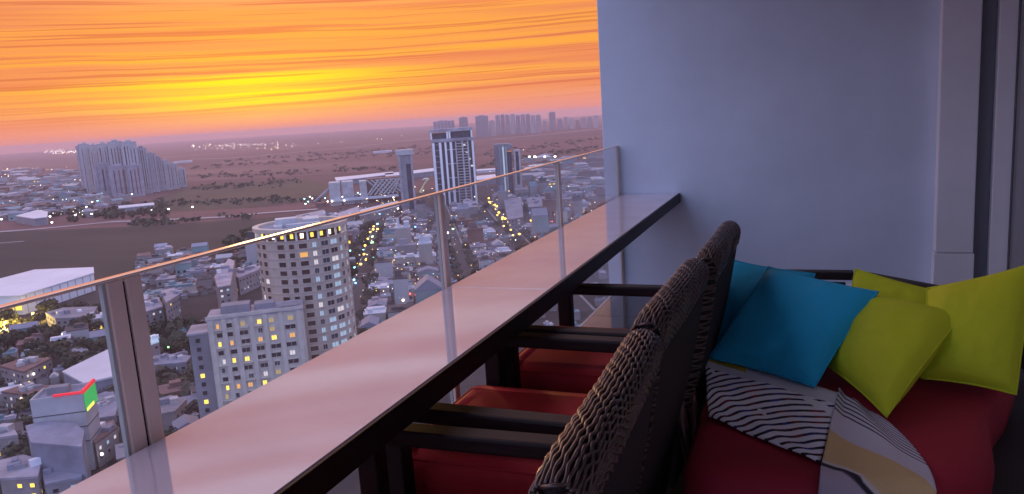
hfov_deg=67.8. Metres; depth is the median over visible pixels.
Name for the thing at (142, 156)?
slab tower
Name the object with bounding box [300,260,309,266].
window
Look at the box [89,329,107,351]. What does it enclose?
house
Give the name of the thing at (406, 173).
thin tower
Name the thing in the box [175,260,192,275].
house
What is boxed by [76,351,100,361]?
tree
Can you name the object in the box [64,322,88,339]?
house
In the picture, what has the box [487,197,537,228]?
building
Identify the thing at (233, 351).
window
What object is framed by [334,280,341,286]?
window
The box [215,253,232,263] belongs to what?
house
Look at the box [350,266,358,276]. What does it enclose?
tree
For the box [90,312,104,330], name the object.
house
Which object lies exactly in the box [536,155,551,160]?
house
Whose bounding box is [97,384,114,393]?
tree
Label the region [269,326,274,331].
window
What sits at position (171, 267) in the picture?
house
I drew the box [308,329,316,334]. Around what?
window
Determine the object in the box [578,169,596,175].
house
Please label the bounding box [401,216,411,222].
house
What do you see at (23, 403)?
tree
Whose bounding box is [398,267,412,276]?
house
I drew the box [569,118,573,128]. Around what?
skyline block
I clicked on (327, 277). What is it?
window
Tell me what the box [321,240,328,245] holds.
window
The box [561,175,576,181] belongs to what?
house
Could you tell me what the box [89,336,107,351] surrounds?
tree
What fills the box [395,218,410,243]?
house
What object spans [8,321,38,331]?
house
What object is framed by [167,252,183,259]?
house
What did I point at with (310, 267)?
round tower
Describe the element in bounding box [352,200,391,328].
avenue
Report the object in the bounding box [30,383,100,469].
shop block
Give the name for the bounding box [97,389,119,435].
building
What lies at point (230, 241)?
tree
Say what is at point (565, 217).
house
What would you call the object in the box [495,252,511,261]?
house
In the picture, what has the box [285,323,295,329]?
window
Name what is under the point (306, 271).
window
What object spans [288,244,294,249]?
window
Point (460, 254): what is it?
street
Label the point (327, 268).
window
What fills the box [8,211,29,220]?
house
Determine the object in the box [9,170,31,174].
house
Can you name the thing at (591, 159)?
house
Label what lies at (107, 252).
dark field
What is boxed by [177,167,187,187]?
slab tower
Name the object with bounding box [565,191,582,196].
house
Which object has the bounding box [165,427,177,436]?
tree
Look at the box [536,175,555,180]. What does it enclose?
house
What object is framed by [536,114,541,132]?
skyline block
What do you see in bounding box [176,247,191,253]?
house
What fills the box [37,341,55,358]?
tree
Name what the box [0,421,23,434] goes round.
house
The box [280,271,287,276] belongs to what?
window
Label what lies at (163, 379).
tree
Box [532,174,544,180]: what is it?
house
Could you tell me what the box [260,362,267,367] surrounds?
window
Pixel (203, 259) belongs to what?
house
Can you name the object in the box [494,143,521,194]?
curved tower
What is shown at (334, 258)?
window
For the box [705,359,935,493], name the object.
throw blanket
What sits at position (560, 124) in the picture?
skyline block
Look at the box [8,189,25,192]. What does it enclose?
house
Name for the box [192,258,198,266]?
house
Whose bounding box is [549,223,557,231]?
house
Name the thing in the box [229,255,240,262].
tree
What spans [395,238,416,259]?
house
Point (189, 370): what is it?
tree
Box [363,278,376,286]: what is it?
tree
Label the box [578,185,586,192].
house
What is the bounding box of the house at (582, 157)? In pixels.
[577,154,599,159]
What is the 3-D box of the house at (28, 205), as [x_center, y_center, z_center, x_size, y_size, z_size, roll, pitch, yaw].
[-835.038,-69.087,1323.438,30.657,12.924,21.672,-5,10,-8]
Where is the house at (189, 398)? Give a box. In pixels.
[181,395,196,405]
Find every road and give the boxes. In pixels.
[0,208,318,231]
[208,138,427,158]
[500,128,601,138]
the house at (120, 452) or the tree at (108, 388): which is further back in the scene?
the tree at (108, 388)
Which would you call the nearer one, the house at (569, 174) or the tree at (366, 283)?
the tree at (366, 283)
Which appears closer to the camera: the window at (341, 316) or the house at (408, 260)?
the window at (341, 316)
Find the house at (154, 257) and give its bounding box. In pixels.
[147,253,167,262]
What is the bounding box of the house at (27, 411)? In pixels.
[18,407,32,420]
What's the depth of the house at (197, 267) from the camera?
613.12 m
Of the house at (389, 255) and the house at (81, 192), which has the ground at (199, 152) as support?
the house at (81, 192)
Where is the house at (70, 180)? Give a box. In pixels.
[55,178,73,183]
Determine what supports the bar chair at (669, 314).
on the balcony floor
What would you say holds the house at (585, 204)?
on the city ground at (199, 306)
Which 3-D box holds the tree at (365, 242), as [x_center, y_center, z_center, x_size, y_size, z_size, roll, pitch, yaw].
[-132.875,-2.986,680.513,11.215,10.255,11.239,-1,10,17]
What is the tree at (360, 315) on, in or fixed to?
on the city ground at (199, 306)
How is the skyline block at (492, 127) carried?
on the ground at (199, 152)
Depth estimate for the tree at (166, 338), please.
385.21 m
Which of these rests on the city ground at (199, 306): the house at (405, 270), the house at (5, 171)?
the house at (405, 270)
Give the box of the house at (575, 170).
[571,168,582,173]
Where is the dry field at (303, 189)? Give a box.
[148,179,328,210]
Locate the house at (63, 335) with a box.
[50,331,71,353]
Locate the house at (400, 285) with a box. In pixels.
[393,269,409,304]
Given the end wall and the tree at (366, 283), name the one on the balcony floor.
the end wall
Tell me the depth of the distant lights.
1101.27 m
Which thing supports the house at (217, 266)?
on the city ground at (199, 306)
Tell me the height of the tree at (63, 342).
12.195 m
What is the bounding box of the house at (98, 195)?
[90,193,104,198]
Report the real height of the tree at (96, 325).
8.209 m
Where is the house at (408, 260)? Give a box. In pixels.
[394,253,415,267]
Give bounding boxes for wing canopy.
[419,178,429,192]
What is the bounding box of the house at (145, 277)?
[141,273,159,282]
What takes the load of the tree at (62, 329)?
on the city ground at (199, 306)
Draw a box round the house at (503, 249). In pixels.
[495,247,510,253]
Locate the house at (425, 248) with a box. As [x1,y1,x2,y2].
[418,234,432,263]
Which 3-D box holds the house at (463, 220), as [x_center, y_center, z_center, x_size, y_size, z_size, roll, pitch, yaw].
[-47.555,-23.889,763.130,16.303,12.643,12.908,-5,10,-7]
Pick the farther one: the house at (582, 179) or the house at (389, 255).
the house at (582, 179)
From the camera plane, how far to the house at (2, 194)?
1673.23 m
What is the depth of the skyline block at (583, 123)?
4603.43 m
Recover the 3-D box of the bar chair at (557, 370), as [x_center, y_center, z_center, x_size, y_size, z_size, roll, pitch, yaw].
[0.445,0.394,3.023,0.847,0.920,0.749,0,11,22]
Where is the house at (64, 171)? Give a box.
[56,170,72,173]
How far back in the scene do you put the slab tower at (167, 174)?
1606.40 m
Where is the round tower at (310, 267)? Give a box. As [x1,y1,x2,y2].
[252,215,356,360]
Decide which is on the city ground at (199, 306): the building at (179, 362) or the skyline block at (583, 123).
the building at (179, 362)
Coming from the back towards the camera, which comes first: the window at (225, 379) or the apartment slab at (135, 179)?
the apartment slab at (135, 179)
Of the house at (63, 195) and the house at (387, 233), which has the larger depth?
the house at (63, 195)
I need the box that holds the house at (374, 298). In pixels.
[368,296,387,309]
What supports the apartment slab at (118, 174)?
on the ground at (199, 152)
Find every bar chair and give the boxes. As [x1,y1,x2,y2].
[358,328,663,493]
[385,258,709,493]
[504,220,740,487]
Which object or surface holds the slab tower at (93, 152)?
on the ground at (199, 152)
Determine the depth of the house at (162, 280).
566.99 m
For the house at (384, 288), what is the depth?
481.62 m
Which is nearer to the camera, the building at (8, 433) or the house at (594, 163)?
the building at (8, 433)
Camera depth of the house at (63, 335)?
406.94 m
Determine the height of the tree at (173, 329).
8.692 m
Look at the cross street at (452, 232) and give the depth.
741.04 m
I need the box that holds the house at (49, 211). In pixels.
[42,209,61,216]
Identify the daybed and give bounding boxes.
[682,269,1023,493]
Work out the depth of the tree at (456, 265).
547.73 m
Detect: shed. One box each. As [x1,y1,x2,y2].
[174,160,191,163]
[335,171,392,185]
[373,150,391,153]
[385,168,433,177]
[476,168,494,172]
[476,174,495,185]
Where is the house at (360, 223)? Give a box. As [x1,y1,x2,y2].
[346,221,363,231]
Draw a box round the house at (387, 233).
[382,228,395,245]
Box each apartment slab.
[93,162,112,195]
[108,164,130,197]
[127,163,145,196]
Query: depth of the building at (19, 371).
356.95 m
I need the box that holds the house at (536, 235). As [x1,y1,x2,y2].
[533,232,549,240]
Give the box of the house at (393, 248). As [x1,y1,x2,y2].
[377,246,395,255]
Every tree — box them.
[0,309,18,325]
[0,318,9,328]
[0,329,24,346]
[0,347,6,355]
[0,355,16,364]
[0,436,29,457]
[5,335,15,348]
[9,316,23,323]
[9,414,33,429]
[12,393,35,412]
[13,391,38,413]
[17,432,26,438]
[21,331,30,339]
[21,338,44,348]
[24,315,38,321]
[24,347,39,356]
[25,324,48,333]
[26,340,42,349]
[28,352,51,357]
[30,314,45,321]
[31,311,45,323]
[36,298,56,311]
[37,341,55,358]
[42,324,60,339]
[45,304,69,311]
[46,337,70,353]
[53,344,75,357]
[56,351,82,367]
[58,325,68,332]
[62,350,85,362]
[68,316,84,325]
[69,336,92,349]
[73,300,89,306]
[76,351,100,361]
[77,313,95,326]
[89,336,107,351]
[90,319,103,330]
[92,303,101,311]
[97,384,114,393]
[115,415,120,428]
[148,320,165,332]
[156,375,168,384]
[159,335,168,349]
[162,326,173,336]
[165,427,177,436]
[166,327,182,332]
[167,337,183,352]
[170,339,188,351]
[170,371,191,382]
[182,365,193,377]
[224,238,238,245]
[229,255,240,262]
[350,261,359,267]
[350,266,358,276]
[351,253,360,260]
[354,309,364,320]
[356,232,367,239]
[356,238,369,248]
[356,250,365,256]
[357,327,367,334]
[360,223,368,232]
[360,294,370,305]
[361,276,377,286]
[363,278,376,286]
[365,219,375,228]
[365,256,377,265]
[365,286,380,296]
[366,272,378,277]
[370,249,378,255]
[373,237,384,243]
[449,248,457,253]
[450,259,458,266]
[452,262,461,268]
[453,269,463,277]
[462,243,469,249]
[468,259,478,267]
[470,267,480,274]
[481,203,488,210]
[494,220,504,228]
[504,227,513,234]
[511,237,525,245]
[514,244,522,249]
[521,229,528,236]
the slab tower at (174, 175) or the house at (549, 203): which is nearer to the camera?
the house at (549, 203)
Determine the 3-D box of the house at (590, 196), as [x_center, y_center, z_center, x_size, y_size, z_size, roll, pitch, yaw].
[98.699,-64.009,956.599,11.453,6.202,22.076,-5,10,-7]
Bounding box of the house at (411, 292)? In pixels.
[409,286,413,301]
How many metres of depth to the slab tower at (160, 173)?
1594.33 m
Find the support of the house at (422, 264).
on the city ground at (199, 306)
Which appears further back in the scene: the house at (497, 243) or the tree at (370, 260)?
the house at (497, 243)
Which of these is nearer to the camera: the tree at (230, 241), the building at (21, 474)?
the building at (21, 474)
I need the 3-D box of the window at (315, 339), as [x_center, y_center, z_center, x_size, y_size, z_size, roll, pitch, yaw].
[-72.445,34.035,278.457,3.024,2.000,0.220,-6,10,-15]
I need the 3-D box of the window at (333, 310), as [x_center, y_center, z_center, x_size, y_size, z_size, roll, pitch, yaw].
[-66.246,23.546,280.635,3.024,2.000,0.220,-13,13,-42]
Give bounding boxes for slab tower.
[75,144,85,188]
[79,142,95,193]
[88,143,98,193]
[96,142,110,165]
[107,140,123,165]
[120,140,138,164]
[137,146,152,193]
[147,151,159,191]
[156,155,165,190]
[162,159,172,189]
[170,162,179,188]
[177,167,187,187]
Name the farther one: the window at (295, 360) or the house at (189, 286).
the house at (189, 286)
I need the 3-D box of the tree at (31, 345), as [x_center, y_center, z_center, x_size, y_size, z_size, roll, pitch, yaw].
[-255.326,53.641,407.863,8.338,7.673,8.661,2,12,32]
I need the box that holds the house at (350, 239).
[348,234,352,245]
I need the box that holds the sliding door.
[986,0,1023,275]
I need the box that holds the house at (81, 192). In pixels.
[77,191,85,194]
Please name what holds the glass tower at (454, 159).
on the city ground at (199, 306)
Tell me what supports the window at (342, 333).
in the round tower at (310, 267)
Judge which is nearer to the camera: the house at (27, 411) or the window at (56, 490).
the window at (56, 490)
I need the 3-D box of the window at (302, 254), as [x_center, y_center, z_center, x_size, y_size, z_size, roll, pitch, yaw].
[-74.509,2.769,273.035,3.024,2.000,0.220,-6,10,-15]
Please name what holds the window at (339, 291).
in the round tower at (310, 267)
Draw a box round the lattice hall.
[313,176,400,206]
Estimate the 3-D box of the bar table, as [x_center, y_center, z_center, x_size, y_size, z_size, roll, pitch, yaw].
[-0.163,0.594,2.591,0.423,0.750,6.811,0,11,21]
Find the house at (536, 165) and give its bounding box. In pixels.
[527,164,543,168]
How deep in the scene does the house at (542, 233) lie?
606.28 m
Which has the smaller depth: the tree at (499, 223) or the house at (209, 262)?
the house at (209, 262)
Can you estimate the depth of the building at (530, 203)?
852.73 m
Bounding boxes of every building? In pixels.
[0,356,52,384]
[0,423,18,459]
[0,454,44,493]
[1,381,49,409]
[16,210,48,225]
[41,467,82,493]
[45,306,97,333]
[94,420,119,468]
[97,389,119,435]
[118,203,154,213]
[144,297,164,326]
[150,334,160,355]
[153,353,191,372]
[159,287,182,321]
[159,395,186,430]
[214,259,237,308]
[236,264,261,294]
[296,210,325,217]
[330,206,359,224]
[359,201,398,222]
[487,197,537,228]
[524,197,544,216]
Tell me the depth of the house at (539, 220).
649.20 m
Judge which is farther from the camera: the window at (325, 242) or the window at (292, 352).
the window at (325, 242)
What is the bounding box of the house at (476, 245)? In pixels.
[469,242,486,252]
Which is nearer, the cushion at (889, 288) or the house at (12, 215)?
the cushion at (889, 288)
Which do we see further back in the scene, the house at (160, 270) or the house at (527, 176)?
the house at (527, 176)
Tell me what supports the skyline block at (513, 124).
on the ground at (199, 152)
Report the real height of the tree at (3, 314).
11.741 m
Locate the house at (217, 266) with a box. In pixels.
[210,263,224,269]
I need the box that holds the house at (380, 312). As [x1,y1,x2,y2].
[363,305,386,322]
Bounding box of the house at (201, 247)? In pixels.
[191,242,208,255]
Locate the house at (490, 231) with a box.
[483,229,495,236]
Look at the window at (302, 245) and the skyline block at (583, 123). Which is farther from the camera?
the skyline block at (583, 123)
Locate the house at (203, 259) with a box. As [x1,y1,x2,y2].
[198,256,210,263]
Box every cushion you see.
[709,266,878,387]
[716,260,815,344]
[828,295,951,417]
[851,268,925,303]
[920,265,1023,394]
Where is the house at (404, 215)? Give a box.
[399,213,413,223]
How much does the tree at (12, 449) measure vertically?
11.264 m
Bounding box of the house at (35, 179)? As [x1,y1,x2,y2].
[19,178,41,181]
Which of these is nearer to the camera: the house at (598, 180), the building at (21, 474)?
the building at (21, 474)
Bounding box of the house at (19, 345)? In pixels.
[16,336,36,353]
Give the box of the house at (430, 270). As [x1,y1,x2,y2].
[417,266,438,277]
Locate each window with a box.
[15,305,22,310]
[16,483,22,488]
[29,483,35,487]
[52,488,59,493]
[216,333,222,338]
[218,350,224,355]
[222,376,228,381]
[226,322,232,327]
[227,331,233,336]
[230,349,237,354]
[232,366,237,371]
[234,375,240,380]
[240,329,248,335]
[241,338,250,343]
[242,347,250,352]
[244,364,252,369]
[257,345,264,350]
[258,354,265,359]
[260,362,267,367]
[268,317,273,322]
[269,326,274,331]
[271,334,276,339]
[271,343,281,348]
[271,351,281,357]
[274,360,279,365]
[277,245,284,249]
[278,253,285,258]
[279,262,286,267]
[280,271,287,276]
[281,279,288,284]
[282,288,289,293]
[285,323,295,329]
[286,341,296,346]
[287,315,293,319]
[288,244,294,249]
[288,358,298,363]
[289,253,295,258]
[289,332,295,337]
[289,350,295,354]
[290,262,296,266]
[291,270,297,275]
[292,279,298,284]
[293,287,299,292]
[298,243,307,248]
[299,252,308,257]
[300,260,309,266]
[301,269,309,274]
[302,278,310,283]
[303,286,311,292]
[304,295,312,300]
[305,303,313,309]
[306,312,314,317]
[307,320,315,326]
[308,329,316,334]
[309,337,317,342]
[310,345,318,351]
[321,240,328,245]
[322,248,329,254]
[322,257,330,263]
[323,265,331,271]
[324,274,331,280]
[325,282,332,288]
[326,291,333,297]
[327,299,334,305]
[328,308,335,313]
[329,316,336,322]
[330,238,336,244]
[330,324,337,330]
[331,246,337,252]
[331,255,338,261]
[331,332,338,339]
[332,263,339,269]
[332,341,338,347]
[333,272,340,278]
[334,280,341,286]
[335,288,342,294]
[336,296,343,303]
[337,305,343,311]
[338,313,344,320]
[339,321,345,328]
[340,329,346,336]
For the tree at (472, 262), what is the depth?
559.13 m
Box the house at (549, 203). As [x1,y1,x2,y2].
[542,192,556,222]
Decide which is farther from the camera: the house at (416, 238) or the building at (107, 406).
the house at (416, 238)
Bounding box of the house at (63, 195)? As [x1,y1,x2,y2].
[58,191,76,201]
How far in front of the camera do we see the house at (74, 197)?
1421.64 m
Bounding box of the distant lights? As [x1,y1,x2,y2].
[1,141,591,297]
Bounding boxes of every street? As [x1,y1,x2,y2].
[199,267,450,290]
[353,223,555,241]
[445,205,473,277]
[480,200,595,311]
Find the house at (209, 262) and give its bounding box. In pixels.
[203,259,217,265]
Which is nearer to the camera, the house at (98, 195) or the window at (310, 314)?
the window at (310, 314)
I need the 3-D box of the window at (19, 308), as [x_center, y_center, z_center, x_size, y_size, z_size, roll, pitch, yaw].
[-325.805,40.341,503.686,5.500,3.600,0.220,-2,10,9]
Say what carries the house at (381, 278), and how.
on the city ground at (199, 306)
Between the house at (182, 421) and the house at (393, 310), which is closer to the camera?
the house at (182, 421)
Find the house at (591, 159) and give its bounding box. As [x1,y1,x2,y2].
[583,157,603,162]
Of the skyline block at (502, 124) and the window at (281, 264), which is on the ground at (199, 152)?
the skyline block at (502, 124)
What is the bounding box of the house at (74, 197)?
[67,194,82,200]
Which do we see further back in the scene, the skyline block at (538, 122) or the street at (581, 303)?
the skyline block at (538, 122)
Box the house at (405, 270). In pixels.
[399,268,409,279]
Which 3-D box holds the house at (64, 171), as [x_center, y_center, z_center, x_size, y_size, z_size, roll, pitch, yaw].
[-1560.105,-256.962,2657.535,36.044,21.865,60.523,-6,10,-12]
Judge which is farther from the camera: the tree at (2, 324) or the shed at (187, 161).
the shed at (187, 161)
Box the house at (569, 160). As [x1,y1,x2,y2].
[559,156,574,162]
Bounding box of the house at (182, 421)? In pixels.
[172,414,198,430]
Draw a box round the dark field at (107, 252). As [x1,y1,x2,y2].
[0,216,346,285]
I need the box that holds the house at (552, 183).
[547,180,555,185]
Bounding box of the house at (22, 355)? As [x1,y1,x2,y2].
[20,348,49,357]
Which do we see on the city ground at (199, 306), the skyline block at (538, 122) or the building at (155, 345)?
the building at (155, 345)
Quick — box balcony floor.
[579,296,1023,493]
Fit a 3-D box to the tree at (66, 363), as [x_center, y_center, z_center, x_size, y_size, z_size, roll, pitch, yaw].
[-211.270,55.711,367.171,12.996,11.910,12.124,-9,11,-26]
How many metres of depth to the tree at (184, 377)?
323.41 m
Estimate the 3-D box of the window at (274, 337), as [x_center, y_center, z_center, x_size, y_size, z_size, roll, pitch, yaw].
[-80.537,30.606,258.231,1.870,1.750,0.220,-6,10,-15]
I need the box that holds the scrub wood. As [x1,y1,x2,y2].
[1,137,598,418]
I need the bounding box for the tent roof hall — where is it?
[62,349,113,392]
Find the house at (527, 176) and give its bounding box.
[522,172,544,179]
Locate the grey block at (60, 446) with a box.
[25,421,91,480]
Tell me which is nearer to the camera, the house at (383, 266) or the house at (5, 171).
the house at (383, 266)
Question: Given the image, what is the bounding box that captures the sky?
[0,0,601,154]
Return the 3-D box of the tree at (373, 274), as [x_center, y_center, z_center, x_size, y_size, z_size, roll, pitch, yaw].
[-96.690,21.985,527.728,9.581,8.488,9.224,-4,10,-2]
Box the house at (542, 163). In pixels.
[532,162,552,165]
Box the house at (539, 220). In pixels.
[531,207,548,241]
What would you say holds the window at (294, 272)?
in the round tower at (310, 267)
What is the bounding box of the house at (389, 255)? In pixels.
[378,251,394,262]
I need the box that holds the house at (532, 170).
[529,169,540,172]
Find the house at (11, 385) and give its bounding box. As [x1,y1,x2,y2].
[0,382,20,400]
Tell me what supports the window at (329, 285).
in the round tower at (310, 267)
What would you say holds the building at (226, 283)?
on the city ground at (199, 306)
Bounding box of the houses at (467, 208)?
[0,158,608,435]
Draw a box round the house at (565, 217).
[555,204,567,222]
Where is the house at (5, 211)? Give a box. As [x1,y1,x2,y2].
[0,208,16,213]
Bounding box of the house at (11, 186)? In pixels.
[0,183,15,190]
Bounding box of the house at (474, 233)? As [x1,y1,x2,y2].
[466,222,483,248]
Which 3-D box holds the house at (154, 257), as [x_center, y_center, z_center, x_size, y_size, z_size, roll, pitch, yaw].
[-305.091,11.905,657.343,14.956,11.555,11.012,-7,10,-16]
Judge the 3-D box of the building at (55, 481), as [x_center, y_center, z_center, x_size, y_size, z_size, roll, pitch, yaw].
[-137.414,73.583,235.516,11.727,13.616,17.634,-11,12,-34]
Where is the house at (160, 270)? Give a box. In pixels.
[146,263,164,274]
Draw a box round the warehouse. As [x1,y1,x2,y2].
[0,267,95,314]
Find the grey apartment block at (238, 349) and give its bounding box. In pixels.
[186,298,308,417]
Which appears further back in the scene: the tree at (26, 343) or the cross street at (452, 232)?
the cross street at (452, 232)
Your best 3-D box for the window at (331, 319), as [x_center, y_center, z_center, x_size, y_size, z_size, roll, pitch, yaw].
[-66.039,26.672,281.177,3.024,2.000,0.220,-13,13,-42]
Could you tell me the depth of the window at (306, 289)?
275.24 m
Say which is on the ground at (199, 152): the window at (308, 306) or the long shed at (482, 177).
the long shed at (482, 177)
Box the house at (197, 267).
[193,264,210,272]
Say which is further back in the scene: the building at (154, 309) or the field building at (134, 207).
the field building at (134, 207)
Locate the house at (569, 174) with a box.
[562,172,577,176]
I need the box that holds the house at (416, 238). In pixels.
[414,233,432,247]
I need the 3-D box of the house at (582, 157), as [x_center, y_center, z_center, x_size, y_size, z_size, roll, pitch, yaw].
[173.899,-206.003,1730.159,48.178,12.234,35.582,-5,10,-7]
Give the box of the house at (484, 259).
[478,255,494,267]
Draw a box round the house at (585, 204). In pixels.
[583,201,590,206]
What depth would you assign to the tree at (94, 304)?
475.66 m
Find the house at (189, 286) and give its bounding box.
[174,280,196,295]
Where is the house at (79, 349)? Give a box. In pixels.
[69,347,87,351]
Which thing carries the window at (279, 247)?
in the round tower at (310, 267)
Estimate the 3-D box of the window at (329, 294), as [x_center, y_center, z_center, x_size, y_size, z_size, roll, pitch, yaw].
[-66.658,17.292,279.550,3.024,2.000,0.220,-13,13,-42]
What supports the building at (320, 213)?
on the ground at (199, 152)
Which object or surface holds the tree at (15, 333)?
on the city ground at (199, 306)
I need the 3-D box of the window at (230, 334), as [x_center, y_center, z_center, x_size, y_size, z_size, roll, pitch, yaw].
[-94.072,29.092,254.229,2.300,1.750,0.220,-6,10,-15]
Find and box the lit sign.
[52,378,97,411]
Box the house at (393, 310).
[387,303,413,318]
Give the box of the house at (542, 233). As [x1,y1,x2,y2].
[537,231,550,238]
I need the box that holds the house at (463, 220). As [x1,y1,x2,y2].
[456,216,472,229]
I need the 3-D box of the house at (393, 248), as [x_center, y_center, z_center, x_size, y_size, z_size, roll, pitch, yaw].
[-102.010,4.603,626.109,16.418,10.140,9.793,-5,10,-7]
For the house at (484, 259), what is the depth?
538.85 m
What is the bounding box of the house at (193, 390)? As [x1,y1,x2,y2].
[189,382,196,396]
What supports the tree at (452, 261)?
on the city ground at (199, 306)
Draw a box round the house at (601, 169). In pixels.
[591,167,603,171]
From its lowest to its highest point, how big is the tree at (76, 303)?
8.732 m
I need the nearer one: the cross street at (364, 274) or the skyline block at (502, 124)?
the cross street at (364, 274)
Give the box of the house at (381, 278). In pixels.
[375,276,387,280]
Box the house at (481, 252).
[473,249,491,255]
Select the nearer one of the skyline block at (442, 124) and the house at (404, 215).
the house at (404, 215)
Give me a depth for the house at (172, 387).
314.30 m
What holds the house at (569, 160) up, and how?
on the ground at (199, 152)
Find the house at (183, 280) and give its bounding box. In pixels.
[175,278,190,282]
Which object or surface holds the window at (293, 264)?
in the round tower at (310, 267)
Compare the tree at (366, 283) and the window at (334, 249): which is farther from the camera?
the tree at (366, 283)
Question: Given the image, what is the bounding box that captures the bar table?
[59,193,680,493]
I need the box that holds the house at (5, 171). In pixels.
[1,170,13,173]
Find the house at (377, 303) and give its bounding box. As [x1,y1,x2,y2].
[367,300,386,311]
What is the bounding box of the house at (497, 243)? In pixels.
[492,239,503,249]
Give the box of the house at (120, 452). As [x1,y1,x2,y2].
[115,443,124,461]
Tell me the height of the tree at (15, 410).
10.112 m
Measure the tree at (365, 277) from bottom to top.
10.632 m
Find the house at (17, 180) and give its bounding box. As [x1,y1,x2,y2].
[16,177,37,182]
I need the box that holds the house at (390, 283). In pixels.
[368,280,393,292]
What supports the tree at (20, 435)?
on the city ground at (199, 306)
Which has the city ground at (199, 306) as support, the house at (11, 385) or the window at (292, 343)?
the house at (11, 385)
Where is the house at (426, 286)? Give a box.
[414,274,441,303]
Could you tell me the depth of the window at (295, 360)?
261.10 m
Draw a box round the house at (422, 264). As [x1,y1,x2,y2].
[417,262,432,268]
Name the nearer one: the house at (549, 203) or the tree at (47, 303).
the tree at (47, 303)
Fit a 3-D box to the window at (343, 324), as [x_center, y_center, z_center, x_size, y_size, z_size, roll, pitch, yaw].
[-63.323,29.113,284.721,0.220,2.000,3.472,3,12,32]
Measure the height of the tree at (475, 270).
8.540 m
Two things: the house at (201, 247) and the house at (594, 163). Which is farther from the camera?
the house at (594, 163)
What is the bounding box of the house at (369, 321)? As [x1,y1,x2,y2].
[360,315,379,328]
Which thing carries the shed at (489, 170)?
on the ground at (199, 152)
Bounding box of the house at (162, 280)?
[155,274,176,287]
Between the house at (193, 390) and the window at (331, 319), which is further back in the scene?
the house at (193, 390)
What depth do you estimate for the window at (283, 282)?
274.50 m
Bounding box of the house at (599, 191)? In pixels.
[592,186,604,195]
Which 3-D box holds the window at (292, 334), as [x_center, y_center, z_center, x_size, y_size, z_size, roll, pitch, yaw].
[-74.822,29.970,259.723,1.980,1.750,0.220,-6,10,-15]
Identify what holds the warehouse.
on the city ground at (199, 306)
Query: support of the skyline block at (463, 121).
on the ground at (199, 152)
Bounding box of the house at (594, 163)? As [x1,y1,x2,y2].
[589,161,603,166]
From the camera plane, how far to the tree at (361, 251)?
627.12 m
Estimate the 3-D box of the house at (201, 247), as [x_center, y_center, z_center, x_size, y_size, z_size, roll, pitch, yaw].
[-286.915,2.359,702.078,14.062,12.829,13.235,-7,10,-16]
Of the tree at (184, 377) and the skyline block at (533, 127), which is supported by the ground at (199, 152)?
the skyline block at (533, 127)
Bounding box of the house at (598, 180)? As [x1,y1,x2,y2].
[590,176,604,183]
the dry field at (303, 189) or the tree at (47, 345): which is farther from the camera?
the dry field at (303, 189)
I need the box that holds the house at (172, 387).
[158,379,185,396]
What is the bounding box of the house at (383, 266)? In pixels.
[374,256,392,276]
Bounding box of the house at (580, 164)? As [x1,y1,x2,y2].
[573,162,588,166]
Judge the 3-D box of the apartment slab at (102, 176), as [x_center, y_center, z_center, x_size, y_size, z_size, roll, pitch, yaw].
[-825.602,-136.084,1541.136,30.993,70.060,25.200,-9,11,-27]
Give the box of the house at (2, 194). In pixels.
[0,192,18,196]
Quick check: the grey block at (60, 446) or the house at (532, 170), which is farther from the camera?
the house at (532, 170)
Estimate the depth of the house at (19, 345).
410.62 m
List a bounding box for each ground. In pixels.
[0,115,603,286]
[0,172,608,493]
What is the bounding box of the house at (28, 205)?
[21,203,32,207]
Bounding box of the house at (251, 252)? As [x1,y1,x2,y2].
[244,231,258,262]
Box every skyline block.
[433,120,454,137]
[459,117,467,126]
[475,115,488,136]
[489,120,495,135]
[495,115,500,134]
[500,114,504,134]
[505,114,510,134]
[510,114,515,133]
[516,115,520,133]
[520,114,525,133]
[525,114,530,133]
[530,115,535,132]
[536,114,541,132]
[543,120,546,130]
[549,112,555,130]
[558,119,562,129]
[564,116,567,129]
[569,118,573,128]
[581,117,586,128]
[588,116,591,127]
[593,115,598,127]
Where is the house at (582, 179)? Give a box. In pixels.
[573,176,590,184]
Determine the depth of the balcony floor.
5.20 m
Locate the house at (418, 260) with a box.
[415,251,435,266]
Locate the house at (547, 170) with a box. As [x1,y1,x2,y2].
[537,168,554,172]
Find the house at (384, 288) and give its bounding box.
[368,283,389,298]
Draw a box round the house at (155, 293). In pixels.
[143,288,164,296]
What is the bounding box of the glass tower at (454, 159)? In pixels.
[429,127,477,204]
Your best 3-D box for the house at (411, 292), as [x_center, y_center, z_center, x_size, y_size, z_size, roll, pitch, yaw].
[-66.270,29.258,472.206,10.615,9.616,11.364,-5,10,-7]
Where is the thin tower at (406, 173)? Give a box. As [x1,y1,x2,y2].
[396,149,415,213]
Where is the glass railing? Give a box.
[0,145,624,457]
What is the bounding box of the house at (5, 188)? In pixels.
[0,187,9,192]
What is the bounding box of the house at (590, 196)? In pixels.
[584,193,596,198]
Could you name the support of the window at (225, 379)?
in the grey apartment block at (238, 349)
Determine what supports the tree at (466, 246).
on the city ground at (199, 306)
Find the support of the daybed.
on the balcony floor
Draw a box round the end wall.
[597,0,1023,285]
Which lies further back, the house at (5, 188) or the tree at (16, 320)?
the house at (5, 188)
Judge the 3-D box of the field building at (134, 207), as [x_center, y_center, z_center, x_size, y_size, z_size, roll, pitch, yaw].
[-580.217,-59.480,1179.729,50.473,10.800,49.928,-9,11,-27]
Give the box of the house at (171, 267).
[157,257,174,272]

